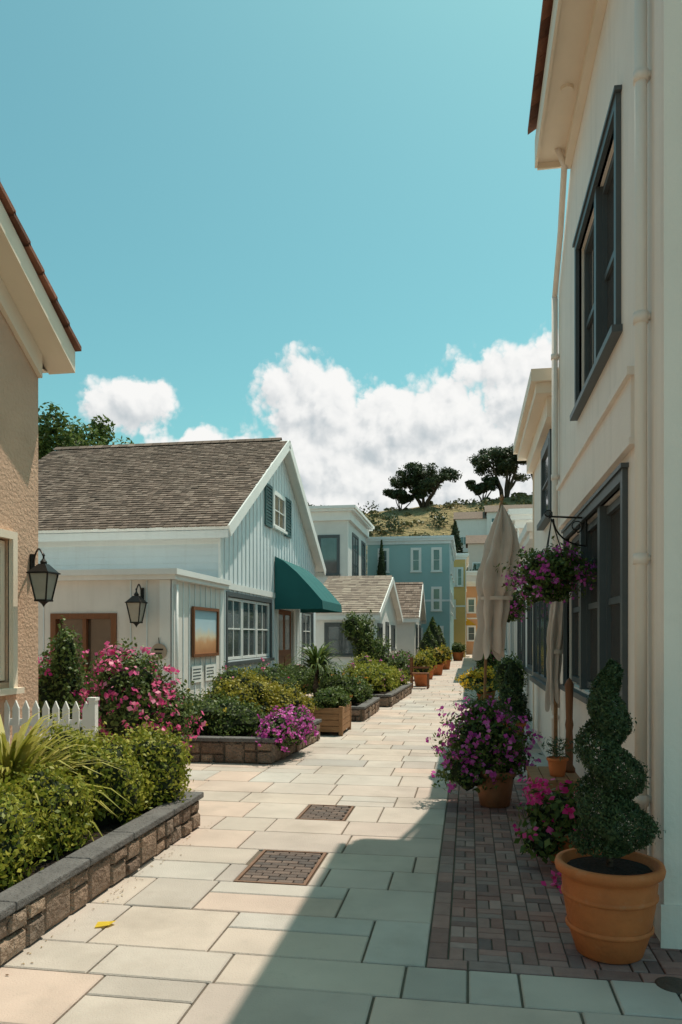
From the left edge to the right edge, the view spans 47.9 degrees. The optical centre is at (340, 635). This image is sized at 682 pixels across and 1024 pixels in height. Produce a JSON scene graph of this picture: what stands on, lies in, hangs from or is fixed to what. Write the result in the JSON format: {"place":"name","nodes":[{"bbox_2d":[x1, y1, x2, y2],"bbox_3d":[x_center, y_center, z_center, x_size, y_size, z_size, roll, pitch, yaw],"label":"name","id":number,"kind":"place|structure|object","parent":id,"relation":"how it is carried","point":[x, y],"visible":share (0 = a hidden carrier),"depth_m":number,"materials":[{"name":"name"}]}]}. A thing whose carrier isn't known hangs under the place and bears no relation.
{"place":"outdoors","nodes":[
{"label":"outdoors","id":0,"kind":"place"},
{"bbox_2d":[38,579,223,699],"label":"annex walls","id":1,"kind":"structure","parent":0,"point":[100,596],"depth_m":13.62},
{"bbox_2d":[50,613,116,701],"bbox_3d":[-4.967,0.600,13.693,2.100,2.000,0.120,0,0,9],"label":"annex door frame","id":2,"kind":"object","parent":1,"relation":"attached to","point":[54,621],"visible":0.27,"depth_m":13.59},
{"bbox_2d":[59,619,110,697],"bbox_3d":[-4.976,0.500,13.760,1.960,1.800,0.010,0,0,9],"label":"annex door glass","id":3,"kind":"object","parent":2,"relation":"in","point":[99,633],"visible":0.18,"depth_m":13.66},
{"bbox_2d":[43,580,215,698],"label":"annex battens","id":4,"kind":"object","parent":1,"relation":"attached to","point":[183,628],"visible":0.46,"depth_m":14.16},
{"bbox_2d":[175,584,177,693],"bbox_3d":[-2.866,0.300,13.403,0.060,2.400,0.060,0,0,9],"label":"annex downpipe","id":5,"kind":"object","parent":1,"relation":"attached to","point":[176,628],"visible":0.65,"depth_m":13.38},
{"bbox_2d":[192,663,215,682],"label":"vents","id":6,"kind":"object","parent":1,"relation":"attached to","point":[197,672],"visible":0.96,"depth_m":14.76,"materials":[{"name":"white paint"}]},
{"bbox_2d":[0,0,569,512],"label":"sky","id":7,"kind":"structure","parent":0,"point":[329,228],"materials":[{"name":"blue"}]},
{"bbox_2d":[56,664,681,1023],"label":"pavement bedding","id":8,"kind":"object","parent":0,"point":[405,973],"depth_m":4.36,"materials":[{"name":"concrete"}]},
{"bbox_2d":[234,804,353,885],"bbox_3d":[-0.274,1.614,6.113,0.478,0.032,2.318,0,0,9],"label":"inset border","id":9,"kind":"object","parent":8,"relation":"on","point":[261,854],"visible":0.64,"depth_m":5.49,"materials":[{"name":"brick"}]},
{"bbox_2d":[240,805,349,883],"bbox_3d":[-0.274,1.614,6.113,0.422,0.032,2.262,0,0,9],"label":"brick paving inset","id":10,"kind":"object","parent":8,"relation":"on","point":[287,867],"visible":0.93,"depth_m":5.41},
{"bbox_2d":[0,654,681,1023],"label":"pavement slabs","id":11,"kind":"structure","parent":8,"relation":"on","point":[296,952],"depth_m":4.24,"materials":[{"name":"stone"}]},
{"bbox_2d":[0,310,37,745],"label":"walls","id":12,"kind":"structure","parent":11,"relation":"on","point":[18,445],"depth_m":8.16,"materials":[{"name":"beige paint"}]},
{"bbox_2d":[0,529,24,695],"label":"window frames","id":13,"kind":"structure","parent":12,"relation":"attached to","point":[12,538],"depth_m":7.95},
{"bbox_2d":[0,200,74,377],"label":"eave boards","id":14,"kind":"object","parent":12,"relation":"attached to","point":[33,321],"visible":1,"depth_m":8.02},
{"bbox_2d":[0,182,81,351],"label":"roof tiles","id":15,"kind":"object","parent":14,"relation":"on","point":[31,253],"visible":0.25,"depth_m":7.87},
{"bbox_2d":[26,548,60,606],"bbox_3d":[-3.211,-0.620,8.181,0.392,0.639,0.332,0,0,9],"label":"wall lantern","id":16,"kind":"object","parent":12,"relation":"attached to","point":[43,576],"depth_m":8.06,"materials":[{"name":"metal"}]},
{"bbox_2d":[4,697,99,743],"bbox_3d":[-2.960,1.110,7.818,1.030,0.980,0.090,0,0,9],"label":"picket fence","id":17,"kind":"object","parent":11,"relation":"on","point":[89,720],"visible":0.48,"depth_m":7.80,"materials":[{"name":"white paint"}]},
{"bbox_2d":[38,615,83,677],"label":"leafy shrub","id":18,"kind":"object","parent":11,"relation":"on","point":[65,653],"visible":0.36,"depth_m":9.08,"materials":[{"name":"green plant"}]},
{"bbox_2d":[38,637,96,728],"bbox_3d":[-3.760,0.591,9.590,1.751,1.157,1.166,0,0,35],"label":"rose bush","id":19,"kind":"object","parent":11,"relation":"on","point":[52,689],"visible":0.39,"depth_m":9.16,"materials":[{"name":"green plant"}]},
{"bbox_2d":[0,791,203,964],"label":"stone planter","id":20,"kind":"object","parent":11,"relation":"on","point":[36,904],"visible":0.56,"depth_m":4.61,"materials":[{"name":"stone"}]},
{"bbox_2d":[0,756,103,889],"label":"boxwood hedge","id":21,"kind":"object","parent":20,"relation":"in","point":[57,817],"visible":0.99,"depth_m":4.72,"materials":[{"name":"green plant"}]},
{"bbox_2d":[0,706,135,860],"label":"golden flax plant","id":22,"kind":"object","parent":20,"relation":"in","point":[26,749],"visible":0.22,"depth_m":5.27,"materials":[{"name":"green plant"}]},
{"bbox_2d":[33,714,193,826],"bbox_3d":[-2.000,1.064,6.065,1.531,0.856,1.371,0,0,9],"label":"boxwood hedge","id":23,"kind":"object","parent":20,"relation":"in","point":[154,761],"visible":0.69,"depth_m":5.90,"materials":[{"name":"green plant"}]},
{"bbox_2d":[77,637,205,749],"bbox_3d":[-2.312,0.696,8.765,1.579,1.382,1.358,0,0,9],"label":"rose bush","id":24,"kind":"object","parent":11,"relation":"on","point":[125,685],"visible":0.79,"depth_m":8.46,"materials":[{"name":"pink plant"}]},
{"bbox_2d":[56,568,230,694],"bbox_3d":[-5.082,0.220,15.070,5.120,2.760,3.060,0,0,9],"label":"annex roof edge and corner boards","id":25,"kind":"object","parent":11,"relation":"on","point":[167,614],"visible":0.49,"depth_m":13.33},
{"bbox_2d":[125,584,147,626],"bbox_3d":[-3.495,-0.520,13.219,0.287,0.755,0.417,0,0,9],"label":"wall lantern","id":26,"kind":"object","parent":25,"relation":"attached to","point":[136,603],"depth_m":13.08,"materials":[{"name":"metal"}]},
{"bbox_2d":[192,606,218,656],"bbox_3d":[-2.630,-0.075,14.971,0.050,0.950,1.450,0,0,9],"label":"framed landscape sign","id":27,"kind":"object","parent":25,"relation":"attached to","point":[205,631],"visible":1,"depth_m":14.93,"materials":[{"name":"multicoloured wood"}]},
{"bbox_2d":[176,719,321,763],"bbox_3d":[-1.675,1.439,10.873,2.408,0.322,2.387,0,0,9],"label":"stone planter","id":28,"kind":"object","parent":11,"relation":"on","point":[228,749],"visible":0.26,"depth_m":9.66,"materials":[{"name":"stone"}]},
{"bbox_2d":[169,687,273,736],"bbox_3d":[-1.851,1.069,10.486,2.175,0.752,1.287,0,0,27],"label":"mounding shrub","id":29,"kind":"object","parent":28,"relation":"in","point":[222,717],"visible":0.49,"depth_m":10.08,"materials":[{"name":"green plant"}]},
{"bbox_2d":[205,665,317,724],"bbox_3d":[-1.238,0.916,11.394,1.690,0.971,1.439,0,0,-26],"label":"golden shrub","id":30,"kind":"object","parent":28,"relation":"on","point":[255,689],"visible":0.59,"depth_m":11.09,"materials":[{"name":"yellow plant"}]},
{"bbox_2d":[251,703,318,752],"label":"bougainvillea","id":31,"kind":"object","parent":28,"relation":"in","point":[287,727],"visible":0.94,"depth_m":9.84,"materials":[{"name":"purple plant"}]},
{"bbox_2d":[202,658,309,698],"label":"silver shrub","id":32,"kind":"object","parent":11,"relation":"on","point":[275,672],"visible":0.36,"depth_m":16.74,"materials":[{"name":"green plant"}]},
{"bbox_2d":[220,459,315,670],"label":"walls","id":33,"kind":"structure","parent":11,"relation":"on","point":[244,553],"depth_m":20.20,"materials":[{"name":"white paint"}]},
{"bbox_2d":[38,529,219,577],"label":"clapboards","id":34,"kind":"object","parent":33,"relation":"attached to","point":[200,558],"visible":0.21,"depth_m":16.54,"materials":[{"name":"white paint"}]},
{"bbox_2d":[38,437,286,530],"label":"roof shingles","id":35,"kind":"object","parent":33,"relation":"on","point":[265,453],"visible":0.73,"depth_m":18.80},
{"bbox_2d":[38,440,325,576],"bbox_3d":[-4.869,-3.728,21.848,7.012,3.375,10.930,0,0,9],"label":"rake and fascia boards","id":36,"kind":"object","parent":35,"relation":"attached to","point":[239,516],"visible":0.85,"depth_m":16.51,"materials":[{"name":"white paint"}]},
{"bbox_2d":[38,538,294,665],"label":"trim boards","id":37,"kind":"object","parent":33,"relation":"attached to","point":[235,587],"depth_m":16.67,"materials":[{"name":"white paint"}]},
{"bbox_2d":[38,440,323,571],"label":"roof deck","id":38,"kind":"structure","parent":33,"relation":"on","point":[288,462],"depth_m":21.20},
{"bbox_2d":[225,591,312,665],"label":"window surrounds","id":39,"kind":"object","parent":33,"relation":"attached to","point":[243,596],"visible":0.6,"depth_m":18.47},
{"bbox_2d":[224,461,313,672],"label":"battens","id":40,"kind":"object","parent":33,"relation":"attached to","point":[267,558],"visible":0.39,"depth_m":19.72,"materials":[{"name":"white paint"}]},
{"bbox_2d":[228,489,310,659],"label":"window frames","id":41,"kind":"structure","parent":33,"relation":"attached to","point":[278,529],"depth_m":19.14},
{"bbox_2d":[228,496,309,656],"bbox_3d":[-1.757,-1.660,21.202,0.104,4.372,9.102,0,0,9],"label":"window glass","id":42,"kind":"object","parent":41,"relation":"in","point":[306,627],"visible":0.71,"depth_m":18.78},
{"bbox_2d":[265,483,290,538],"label":"shutters","id":43,"kind":"object","parent":41,"relation":"attached to","point":[268,487],"visible":0.97,"depth_m":20.27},
{"bbox_2d":[279,610,290,669],"bbox_3d":[-1.661,0.425,22.022,0.085,2.310,1.860,0,0,9],"label":"door","id":44,"kind":"structure","parent":33,"relation":"in","point":[284,655],"depth_m":22.12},
{"bbox_2d":[275,557,341,612],"bbox_3d":[-0.878,-1.435,22.171,1.320,1.430,3.150,0,0,9],"label":"entrance awning","id":45,"kind":"object","parent":33,"relation":"attached to","point":[303,590],"visible":1,"depth_m":20.69,"materials":[{"name":"teal fabric"}]},
{"bbox_2d":[311,684,351,735],"bbox_3d":[-0.140,1.201,12.761,0.672,0.797,1.200,0,0,9],"label":"wooden planter box","id":46,"kind":"object","parent":11,"relation":"on","point":[333,711],"visible":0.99,"depth_m":12.37,"materials":[{"name":"brown wood"}]},
{"bbox_2d":[313,520,365,583],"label":"walls","id":47,"kind":"structure","parent":11,"relation":"on","point":[331,528],"depth_m":38.76,"materials":[{"name":"grey paint"}]},
{"bbox_2d":[318,532,364,575],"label":"window frames","id":48,"kind":"structure","parent":47,"relation":"attached to","point":[338,553],"depth_m":39.95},
{"bbox_2d":[321,536,364,575],"bbox_3d":[0.289,-4.150,41.220,2.255,2.292,6.904,0,0,35],"label":"window glass","id":49,"kind":"object","parent":48,"relation":"in","point":[329,549],"visible":0.5,"depth_m":38.72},
{"bbox_2d":[309,505,374,575],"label":"cornice and trim","id":50,"kind":"structure","parent":47,"relation":"attached to","point":[356,518],"depth_m":38.58,"materials":[{"name":"white paint"}]},
{"bbox_2d":[308,696,379,721],"bbox_3d":[-0.112,1.459,15.530,1.556,0.282,2.288,0,0,9],"label":"stone planter","id":51,"kind":"object","parent":11,"relation":"on","point":[363,711],"visible":0.34,"depth_m":14.73,"materials":[{"name":"stone"}]},
{"bbox_2d":[283,640,354,702],"bbox_3d":[-0.462,0.745,14.889,1.501,1.321,1.495,0,0,9],"label":"cordyline palm","id":52,"kind":"object","parent":51,"relation":"on","point":[318,661],"visible":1,"depth_m":14.75,"materials":[{"name":"green plant"}]},
{"bbox_2d":[300,664,375,702],"bbox_3d":[-0.070,0.955,15.795,1.590,0.909,1.956,0,0,9],"label":"shrub border","id":53,"kind":"object","parent":51,"relation":"on","point":[359,688],"visible":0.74,"depth_m":15.36,"materials":[{"name":"green plant"}]},
{"bbox_2d":[316,575,402,674],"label":"white cottage","id":54,"kind":"structure","parent":11,"relation":"on","point":[364,595],"depth_m":29.90,"materials":[{"name":"paint"}]},
{"bbox_2d":[324,622,395,657],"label":"window frames","id":55,"kind":"structure","parent":54,"relation":"in","point":[326,625],"depth_m":28.44,"materials":[{"name":"wood"}]},
{"bbox_2d":[328,626,392,656],"bbox_3d":[0.992,0.500,32.216,1.760,1.992,7.910,0,0,9],"label":"window glass","id":56,"kind":"structure","parent":54,"relation":"in","point":[334,633],"depth_m":28.40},
{"bbox_2d":[340,609,394,666],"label":"climbing vine","id":57,"kind":"object","parent":54,"relation":"attached to","point":[358,632],"visible":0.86,"depth_m":24.20,"materials":[{"name":"green plant"}]},
{"bbox_2d":[372,683,411,706],"bbox_3d":[0.761,1.459,19.490,1.782,0.282,4.388,0,0,9],"label":"stone planter","id":58,"kind":"object","parent":11,"relation":"on","point":[390,698],"visible":0.39,"depth_m":18.08,"materials":[{"name":"stone"}]},
{"bbox_2d":[340,651,411,693],"bbox_3d":[0.722,0.938,19.469,2.001,1.055,4.603,0,0,9],"label":"shrub border","id":59,"kind":"object","parent":58,"relation":"in","point":[381,676],"visible":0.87,"depth_m":18.13,"materials":[{"name":"green plant"}]},
{"bbox_2d":[386,650,414,678],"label":"garden shrubs","id":60,"kind":"object","parent":11,"relation":"on","point":[401,660],"visible":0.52,"depth_m":25.51,"materials":[{"name":"green plant"}]},
{"bbox_2d":[395,582,425,657],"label":"shingled cottage","id":61,"kind":"structure","parent":11,"relation":"on","point":[411,597],"depth_m":39.32,"materials":[{"name":"grey paint"}]},
{"bbox_2d":[368,543,453,659],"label":"walls","id":62,"kind":"structure","parent":11,"relation":"on","point":[399,562],"depth_m":45.12,"materials":[{"name":"teal paint"}]},
{"bbox_2d":[366,535,456,607],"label":"cornice and trim","id":63,"kind":"structure","parent":62,"relation":"attached to","point":[439,539],"depth_m":45.13,"materials":[{"name":"white paint"}]},
{"bbox_2d":[378,547,453,639],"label":"window frames","id":64,"kind":"structure","parent":62,"relation":"attached to","point":[439,570],"depth_m":45.09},
{"bbox_2d":[384,550,438,608],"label":"window glass","id":65,"kind":"object","parent":64,"relation":"in","point":[416,566],"visible":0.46,"depth_m":45.00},
{"bbox_2d":[413,652,432,686],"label":"potted shrub","id":66,"kind":"object","parent":11,"relation":"on","point":[420,680],"visible":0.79,"depth_m":24.22,"materials":[{"name":"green plant"}]},
{"bbox_2d":[417,627,438,652],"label":"clipped shrub","id":67,"kind":"object","parent":11,"relation":"on","point":[428,640],"visible":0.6,"depth_m":38.05,"materials":[{"name":"green plant"}]},
{"bbox_2d":[428,648,446,674],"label":"potted shrub","id":68,"kind":"object","parent":11,"relation":"on","point":[439,656],"visible":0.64,"depth_m":31.07,"materials":[{"name":"green plant"}]},
{"bbox_2d":[454,559,464,657],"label":"walls","id":69,"kind":"structure","parent":11,"relation":"on","point":[459,620],"depth_m":56.82,"materials":[{"name":"paint"}]},
{"bbox_2d":[466,586,477,653],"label":"walls","id":70,"kind":"structure","parent":11,"relation":"on","point":[471,592],"depth_m":66.05,"materials":[{"name":"paint"}]},
{"bbox_2d":[455,666,498,699],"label":"potted yellow flowers","id":71,"kind":"object","parent":11,"relation":"on","point":[475,677],"visible":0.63,"depth_m":18.75,"materials":[{"name":"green plant"}]},
{"bbox_2d":[472,494,519,698],"bbox_3d":[1.836,-0.060,9.340,0.652,3.320,0.476,0,0,9],"label":"closed patio umbrella","id":72,"kind":"object","parent":11,"relation":"on","point":[501,545],"visible":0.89,"depth_m":9.20,"materials":[{"name":"beige fabric"}]},
{"bbox_2d":[491,649,527,697],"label":"potted shrub","id":73,"kind":"object","parent":11,"relation":"on","point":[499,674],"visible":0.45,"depth_m":15.12,"materials":[{"name":"green plant"}]},
{"bbox_2d":[496,661,532,735],"bbox_3d":[2.504,0.982,11.248,0.607,1.236,0.598,0,0,9],"label":"potted conifer","id":74,"kind":"object","parent":11,"relation":"on","point":[519,707],"visible":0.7,"depth_m":11.13,"materials":[{"name":"plant"}]},
{"bbox_2d":[516,522,532,722],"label":"white shop","id":75,"kind":"structure","parent":11,"relation":"on","point":[524,641],"depth_m":14.70,"materials":[{"name":"paint"}]},
{"bbox_2d":[507,580,531,622],"bbox_3d":[2.836,-0.599,12.710,0.906,0.765,0.718,0,0,9],"label":"hanging flower basket","id":76,"kind":"object","parent":75,"relation":"attached to","point":[516,607],"visible":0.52,"depth_m":12.58,"materials":[{"name":"plant"}]},
{"bbox_2d":[517,600,532,674],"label":"window frames","id":77,"kind":"structure","parent":75,"relation":"in","point":[529,668],"depth_m":14.83,"materials":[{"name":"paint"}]},
{"bbox_2d":[519,606,532,665],"bbox_3d":[3.727,0.000,15.397,0.024,1.192,4.892,0,0,9],"label":"window glass","id":78,"kind":"structure","parent":75,"relation":"in","point":[532,606],"depth_m":14.59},
{"bbox_2d":[513,368,551,756],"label":"grey white shop","id":79,"kind":"structure","parent":11,"relation":"on","point":[532,446],"depth_m":10.25,"materials":[{"name":"paint"}]},
{"bbox_2d":[529,429,551,690],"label":"window frames","id":80,"kind":"structure","parent":79,"relation":"in","point":[540,680],"depth_m":10.06,"materials":[{"name":"wood"}]},
{"bbox_2d":[535,452,547,677],"bbox_3d":[2.751,-0.900,10.450,0.024,2.992,2.292,0,0,9],"label":"window glass","id":81,"kind":"structure","parent":79,"relation":"in","point":[546,457],"depth_m":10.35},
{"bbox_2d":[655,976,681,995],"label":"drain cover","id":82,"kind":"object","parent":11,"relation":"on","point":[671,984],"visible":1,"depth_m":3.51,"materials":[{"name":"metal"}]},
{"bbox_2d":[502,508,532,661],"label":"cream shop","id":83,"kind":"structure","parent":8,"relation":"on","point":[520,517],"depth_m":18.93,"materials":[{"name":"white paint"}]},
{"bbox_2d":[504,618,515,661],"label":"window frames","id":84,"kind":"structure","parent":83,"relation":"in","point":[507,653],"depth_m":21.84,"materials":[{"name":"white paint"}]},
{"bbox_2d":[558,0,653,856],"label":"street wall","id":85,"kind":"structure","parent":8,"relation":"on","point":[614,63],"depth_m":5.10,"materials":[{"name":"white paint"}]},
{"bbox_2d":[494,510,596,605],"bbox_3d":[1.859,-0.683,6.722,0.929,0.837,0.809,0,0,-26],"label":"hanging flower basket","id":86,"kind":"object","parent":85,"relation":"hanging from","point":[549,576],"visible":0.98,"depth_m":6.57,"materials":[{"name":"plant"}]},
{"bbox_2d":[535,0,607,169],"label":"eave fascia and soffit","id":87,"kind":"structure","parent":85,"relation":"attached to","point":[574,33],"depth_m":6.50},
{"bbox_2d":[528,0,552,133],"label":"roof tiles","id":88,"kind":"object","parent":87,"relation":"on","point":[545,19],"visible":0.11,"depth_m":6.75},
{"bbox_2d":[559,85,629,722],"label":"window frames","id":89,"kind":"structure","parent":85,"relation":"attached to","point":[604,346],"depth_m":6.00,"materials":[{"name":"wood"}]},
{"bbox_2d":[575,173,619,691],"bbox_3d":[2.170,-1.535,6.431,0.024,3.982,2.952,0,0,9],"label":"window glass","id":90,"kind":"object","parent":89,"relation":"in","point":[615,583],"visible":0.07,"depth_m":5.98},
{"bbox_2d":[551,0,650,854],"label":"downpipes","id":91,"kind":"object","parent":85,"relation":"attached to","point":[641,313],"visible":0.73,"depth_m":4.28,"materials":[{"name":"metal"}]},
{"bbox_2d":[556,0,681,948],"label":"corner boards and bands","id":92,"kind":"object","parent":85,"relation":"attached to","point":[607,445],"visible":0.76,"depth_m":3.94,"materials":[{"name":"white paint"}]},
{"bbox_2d":[365,494,532,575],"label":"hill","id":93,"kind":"structure","parent":0,"point":[428,526],"depth_m":136.29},
{"bbox_2d":[320,501,488,572],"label":"hillside trees","id":94,"kind":"object","parent":93,"relation":"on","point":[438,516],"visible":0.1,"depth_m":129.51,"materials":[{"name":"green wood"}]},
{"bbox_2d":[382,487,426,510],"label":"monterey cypress","id":95,"kind":"object","parent":93,"relation":"on","point":[401,496],"visible":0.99,"depth_m":144.59,"materials":[{"name":"green plant"}]},
{"bbox_2d":[388,461,461,507],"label":"monterey cypress","id":96,"kind":"object","parent":93,"relation":"on","point":[429,480],"visible":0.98,"depth_m":144.16,"materials":[{"name":"green plant"}]},
{"bbox_2d":[363,492,532,535],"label":"hillside scrub","id":97,"kind":"object","parent":93,"relation":"on","point":[518,495],"visible":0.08,"depth_m":138.49,"materials":[{"name":"green plant"}]},
{"bbox_2d":[455,519,486,551],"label":"walls","id":98,"kind":"structure","parent":93,"relation":"on","point":[472,527],"depth_m":117.81,"materials":[{"name":"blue paint"}]},
{"bbox_2d":[453,511,486,520],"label":"roof","id":99,"kind":"structure","parent":98,"relation":"on","point":[469,515],"depth_m":118.79,"materials":[{"name":"brown wood"}]},
{"bbox_2d":[468,543,484,570],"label":"walls","id":100,"kind":"structure","parent":93,"relation":"on","point":[475,551],"depth_m":107.85,"materials":[{"name":"white paint"}]},
{"bbox_2d":[464,475,498,501],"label":"monterey cypress","id":101,"kind":"object","parent":93,"relation":"on","point":[488,483],"visible":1,"depth_m":144.55,"materials":[{"name":"green plant"}]},
{"bbox_2d":[468,446,530,497],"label":"monterey cypress","id":102,"kind":"object","parent":93,"relation":"on","point":[500,458],"visible":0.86,"depth_m":145.73,"materials":[{"name":"green plant"}]},
{"bbox_2d":[427,780,681,982],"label":"brick paving","id":103,"kind":"structure","parent":0,"point":[494,960],"depth_m":4.45,"materials":[{"name":"brick"}]},
{"bbox_2d":[425,682,542,807],"bbox_3d":[1.352,1.019,7.347,1.094,1.162,1.060,0,0,9],"label":"potted bougainvillea","id":104,"kind":"object","parent":103,"relation":"on","point":[486,752],"visible":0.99,"depth_m":7.13,"materials":[{"name":"purple plant"}]},
{"bbox_2d":[507,775,589,893],"bbox_3d":[1.448,1.298,5.284,0.594,0.617,1.036,0,0,28],"label":"potted pink geranium","id":105,"kind":"object","parent":103,"relation":"on","point":[555,816],"visible":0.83,"depth_m":5.27,"materials":[{"name":"plant"}]},
{"bbox_2d":[526,766,580,817],"bbox_3d":[1.784,1.377,6.470,0.392,0.445,0.650,0,0,9],"label":"wooden table","id":106,"kind":"object","parent":103,"relation":"on","point":[534,772],"visible":0.37,"depth_m":6.31,"materials":[{"name":"brown wood"}]},
{"bbox_2d":[538,735,570,776],"bbox_3d":[1.794,0.989,6.337,0.278,0.330,0.299,0,0,-31],"label":"terracotta pot","id":107,"kind":"object","parent":106,"relation":"on","point":[557,764],"visible":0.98,"depth_m":6.30,"materials":[{"name":"orange ceramic"}]},
{"bbox_2d":[564,678,574,772],"bbox_3d":[1.938,0.754,6.520,0.100,0.800,0.097,0,0,9],"label":"carved wooden post","id":108,"kind":"object","parent":106,"relation":"on","point":[569,724],"visible":0.92,"depth_m":6.49,"materials":[{"name":"brown wood"}]},
{"bbox_2d":[545,600,562,791],"bbox_3d":[2.260,0.375,8.088,0.440,2.450,0.440,0,0,9],"label":"closed patio umbrella","id":109,"kind":"object","parent":103,"relation":"on","point":[554,651],"visible":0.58,"depth_m":8.04,"materials":[{"name":"beige fabric"}]},
{"bbox_2d":[554,658,666,964],"bbox_3d":[1.368,0.854,3.888,0.555,1.491,0.534,0,0,9],"label":"potted spiral topiary","id":110,"kind":"object","parent":103,"relation":"on","point":[609,888],"visible":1,"depth_m":3.79,"materials":[{"name":"plant"}]},
{"label":"ground","id":111,"kind":"structure","parent":0,"visible":0},
{"bbox_2d":[38,402,133,459],"bbox_3d":[-14.153,-4.122,34.667,10.784,13.181,7.894,0,0,9],"label":"pine tree","id":112,"kind":"object","parent":111,"relation":"on","point":[60,436],"visible":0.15,"depth_m":32.25,"materials":[{"name":"green plant"}]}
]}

